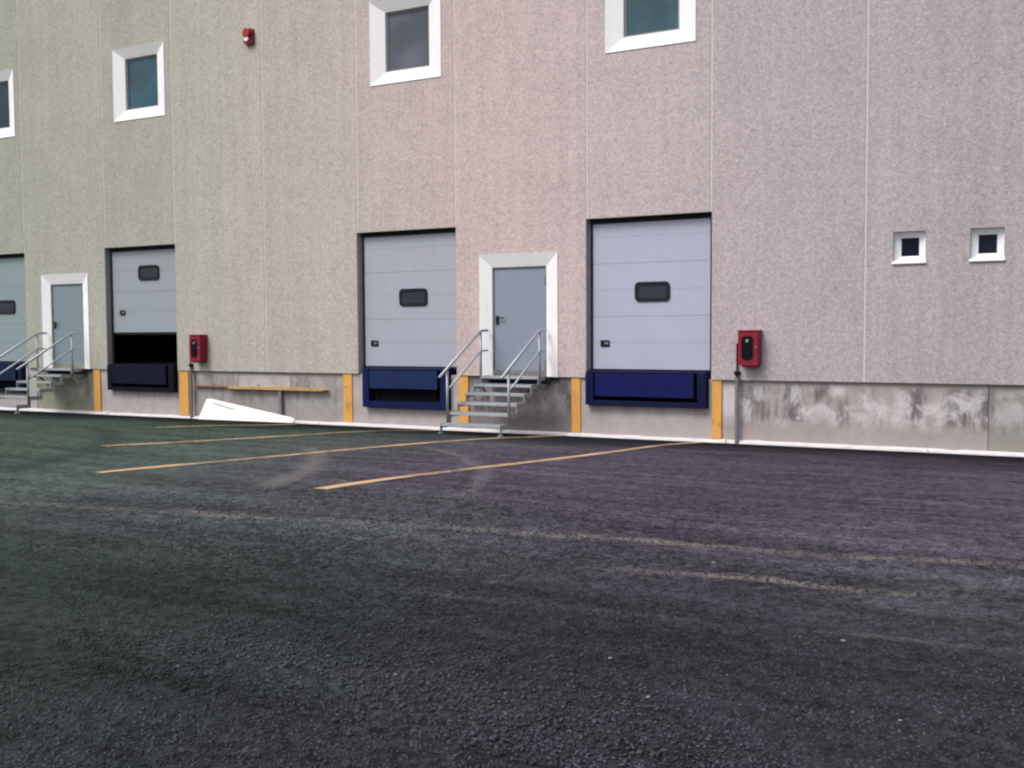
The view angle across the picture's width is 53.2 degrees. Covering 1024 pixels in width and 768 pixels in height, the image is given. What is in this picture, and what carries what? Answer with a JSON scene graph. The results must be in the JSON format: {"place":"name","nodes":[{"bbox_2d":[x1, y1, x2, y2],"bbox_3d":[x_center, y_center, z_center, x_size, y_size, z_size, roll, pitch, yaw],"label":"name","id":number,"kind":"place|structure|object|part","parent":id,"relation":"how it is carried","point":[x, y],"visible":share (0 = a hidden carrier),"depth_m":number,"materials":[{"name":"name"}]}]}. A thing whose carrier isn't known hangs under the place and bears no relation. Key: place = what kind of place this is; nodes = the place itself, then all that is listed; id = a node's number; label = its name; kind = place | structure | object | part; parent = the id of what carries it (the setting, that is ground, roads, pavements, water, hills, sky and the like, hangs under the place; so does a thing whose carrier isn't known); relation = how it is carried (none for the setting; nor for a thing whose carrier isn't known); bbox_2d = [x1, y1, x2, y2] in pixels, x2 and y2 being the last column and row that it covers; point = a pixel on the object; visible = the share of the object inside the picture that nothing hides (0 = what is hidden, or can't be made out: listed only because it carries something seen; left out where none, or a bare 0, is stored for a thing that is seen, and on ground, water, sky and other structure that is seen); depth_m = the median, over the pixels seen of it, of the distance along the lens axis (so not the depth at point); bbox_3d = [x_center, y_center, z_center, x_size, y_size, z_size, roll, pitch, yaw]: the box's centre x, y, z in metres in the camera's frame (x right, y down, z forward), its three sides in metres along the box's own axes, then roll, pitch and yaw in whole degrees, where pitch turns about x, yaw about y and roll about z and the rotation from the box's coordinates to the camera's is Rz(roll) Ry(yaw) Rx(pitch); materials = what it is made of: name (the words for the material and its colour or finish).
{"place":"outdoors","nodes":[
{"label":"outdoors","id":0,"kind":"place"},
{"bbox_2d":[0,410,1023,767],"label":"asphalt ground","id":1,"kind":"structure","parent":0,"point":[54,456],"depth_m":5.62,"materials":[{"name":"black asphalt"}]},
{"bbox_2d":[0,332,84,413],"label":"steel steps","id":2,"kind":"structure","parent":1,"relation":"on","point":[58,372],"depth_m":24.53,"materials":[{"name":"grey metal"}]},
{"bbox_2d":[172,424,288,426],"bbox_3d":[-5.417,0.802,19.689,0.156,0.230,3.554,1,3,31],"label":"parking line","id":3,"kind":"object","parent":1,"relation":"on","point":[226,425],"visible":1,"depth_m":19.39,"materials":[{"name":"yellow paint"}]},
{"bbox_2d":[198,398,295,422],"bbox_3d":[-5.789,0.585,22.454,2.708,0.453,0.293,1,3,27],"label":"leaning board","id":4,"kind":"object","parent":1,"relation":"on","point":[213,409],"visible":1,"depth_m":22.56,"materials":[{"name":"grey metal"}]},
{"bbox_2d":[101,430,396,445],"bbox_3d":[-3.469,0.863,16.878,0.263,0.441,7.671,2,3,32],"label":"parking line","id":5,"kind":"object","parent":1,"relation":"on","point":[236,438],"visible":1,"depth_m":15.49,"materials":[{"name":"yellow paint"}]},
{"bbox_2d":[99,435,561,472],"bbox_3d":[-1.609,0.924,14.656,0.166,0.545,10.120,1,3,30],"label":"parking line","id":6,"kind":"object","parent":1,"relation":"on","point":[296,454],"visible":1,"depth_m":12.57,"materials":[{"name":"yellow paint"}]},
{"bbox_2d":[40,479,901,720],"bbox_3d":[0.031,1.059,6.426,9.119,0.096,5.342,1,3,27],"label":"loose grit","id":7,"kind":"object","parent":1,"relation":"on","point":[714,562],"visible":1,"depth_m":4.46,"materials":[{"name":"gravel"}]},
{"bbox_2d":[438,329,549,436],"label":"steel steps","id":8,"kind":"structure","parent":1,"relation":"on","point":[539,381],"depth_m":18.66,"materials":[{"name":"grey metal"}]},
{"bbox_2d":[316,442,702,488],"bbox_3d":[0.839,0.968,13.391,0.204,0.561,10.106,1,3,30],"label":"parking line","id":9,"kind":"object","parent":1,"relation":"on","point":[375,480],"visible":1,"depth_m":11.13,"materials":[{"name":"yellow paint"}]},
{"bbox_2d":[0,0,1023,452],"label":"warehouse","id":10,"kind":"structure","parent":1,"relation":"on","point":[334,198],"depth_m":19.21,"materials":[{"name":"concrete"}]},
{"bbox_2d":[0,69,14,137],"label":"window","id":11,"kind":"structure","parent":10,"relation":"in","point":[7,108],"depth_m":25.99,"materials":[{"name":"white metal"}]},
{"bbox_2d":[0,362,26,392],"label":"dock leveller","id":12,"kind":"object","parent":10,"relation":"attached to","point":[10,377],"visible":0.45,"depth_m":26.17,"materials":[{"name":"blue metal"}]},
{"bbox_2d":[0,257,27,362],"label":"dock door","id":13,"kind":"structure","parent":10,"relation":"in","point":[13,326],"depth_m":26.34,"materials":[{"name":"grey paint"}]},
{"bbox_2d":[53,285,84,363],"bbox_3d":[-10.988,-1.424,25.312,1.122,2.033,0.121,1,3,27],"label":"personnel door","id":14,"kind":"structure","parent":10,"relation":"in","point":[68,299],"depth_m":25.33,"materials":[{"name":"grey paint"}]},
{"bbox_2d":[112,41,164,121],"bbox_3d":[-8.628,-7.008,23.785,1.646,1.669,0.195,1,3,27],"label":"window","id":15,"kind":"structure","parent":10,"relation":"in","point":[138,71],"depth_m":23.86,"materials":[{"name":"white metal"}]},
{"bbox_2d":[107,363,177,391],"bbox_3d":[-8.527,-0.172,24.515,2.162,0.618,1.109,1,3,27],"label":"dock leveller","id":16,"kind":"object","parent":10,"relation":"attached to","point":[146,376],"visible":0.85,"depth_m":24.03,"materials":[{"name":"blue metal"}]},
{"bbox_2d":[110,248,176,334],"bbox_3d":[-8.671,-2.273,24.151,2.486,2.210,0.084,1,3,27],"label":"dock door","id":17,"kind":"structure","parent":10,"relation":"in","point":[144,281],"depth_m":24.15,"materials":[{"name":"grey paint"}]},
{"bbox_2d":[189,335,207,418],"bbox_3d":[-7.179,-0.159,23.170,0.551,1.919,0.251,1,3,27],"label":"hose cabinet","id":18,"kind":"object","parent":10,"relation":"attached to","point":[198,351],"visible":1,"depth_m":23.05,"materials":[{"name":"red metal"}]},
{"bbox_3d":[-7.146,-0.799,23.009,0.328,0.576,0.057,1,3,27],"label":"door","id":19,"kind":"part","parent":18,"relation":"part of","materials":[{"name":"red paint"}]},
{"bbox_2d":[242,28,254,44],"bbox_3d":[-5.702,-7.507,22.058,0.235,0.325,0.150,1,3,27],"label":"alarm sounder","id":20,"kind":"object","parent":10,"relation":"attached to","point":[248,36],"visible":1,"depth_m":22.01,"materials":[{"name":"red paint"}]},
{"bbox_2d":[194,383,327,414],"bbox_3d":[-5.577,0.415,22.502,3.774,0.829,0.125,1,3,27],"label":"buffer rail","id":21,"kind":"object","parent":10,"relation":"attached to","point":[281,401],"visible":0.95,"depth_m":22.21,"materials":[{"name":"brown wood"}]},
{"bbox_2d":[369,0,440,85],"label":"window","id":22,"kind":"structure","parent":10,"relation":"in","point":[405,35],"depth_m":20.47,"materials":[{"name":"white metal"}]},
{"bbox_2d":[361,232,456,369],"bbox_3d":[-2.075,-1.770,20.747,2.565,2.938,0.084,1,3,27],"label":"dock door","id":23,"kind":"structure","parent":10,"relation":"in","point":[411,321],"depth_m":20.73,"materials":[{"name":"grey paint"}]},
{"bbox_2d":[362,366,456,409],"bbox_3d":[-1.947,0.062,21.105,2.038,0.809,1.109,1,3,27],"label":"dock leveller","id":24,"kind":"object","parent":10,"relation":"attached to","point":[419,388],"visible":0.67,"depth_m":20.67,"materials":[{"name":"blue metal"}]},
{"bbox_2d":[494,268,546,370],"bbox_3d":[0.154,-1.188,19.529,1.122,2.033,0.121,1,3,27],"label":"personnel door","id":25,"kind":"structure","parent":10,"relation":"in","point":[519,293],"depth_m":19.55,"materials":[{"name":"grey paint"}]},
{"bbox_2d":[585,369,710,407],"bbox_3d":[2.600,0.064,18.740,2.274,0.618,1.109,1,3,27],"label":"dock leveller","id":26,"kind":"object","parent":10,"relation":"attached to","point":[658,388],"visible":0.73,"depth_m":18.26,"materials":[{"name":"blue metal"}]},
{"bbox_2d":[589,218,710,372],"bbox_3d":[2.483,-1.673,18.382,2.554,2.938,0.084,1,3,27],"label":"dock door","id":27,"kind":"structure","parent":10,"relation":"in","point":[651,279],"depth_m":18.36,"materials":[{"name":"grey paint"}]},
{"bbox_2d":[605,0,695,52],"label":"window","id":28,"kind":"structure","parent":10,"relation":"in","point":[629,24],"depth_m":18.12,"materials":[{"name":"white metal"}]},
{"bbox_2d":[734,330,761,443],"bbox_3d":[3.987,0.061,17.374,0.473,1.953,0.251,1,3,27],"label":"hose cabinet","id":29,"kind":"object","parent":10,"relation":"attached to","point":[749,349],"visible":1,"depth_m":17.27,"materials":[{"name":"red metal"}]},
{"bbox_3d":[3.980,-0.599,17.233,0.339,0.570,0.057,1,3,27],"label":"door","id":30,"kind":"part","parent":29,"relation":"part of","materials":[{"name":"red paint"}]},
{"bbox_2d":[892,231,925,263],"bbox_3d":[6.349,-2.179,16.290,0.526,0.538,0.291,1,3,27],"label":"small window","id":31,"kind":"structure","parent":10,"relation":"in","point":[909,247],"depth_m":16.31,"materials":[{"name":"white paint"}]},
{"bbox_2d":[969,227,1004,261],"bbox_3d":[7.345,-2.158,15.773,0.521,0.538,0.291,1,3,27],"label":"small window","id":32,"kind":"structure","parent":10,"relation":"in","point":[987,244],"depth_m":15.79,"materials":[{"name":"white paint"}]},
{"bbox_2d":[0,407,1023,456],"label":"concrete kerb","id":33,"kind":"structure","parent":1,"relation":"on","point":[904,449],"depth_m":18.50,"materials":[{"name":"white concrete"}]},
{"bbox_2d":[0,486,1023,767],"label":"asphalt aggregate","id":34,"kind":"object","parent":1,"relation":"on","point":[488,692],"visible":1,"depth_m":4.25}
]}

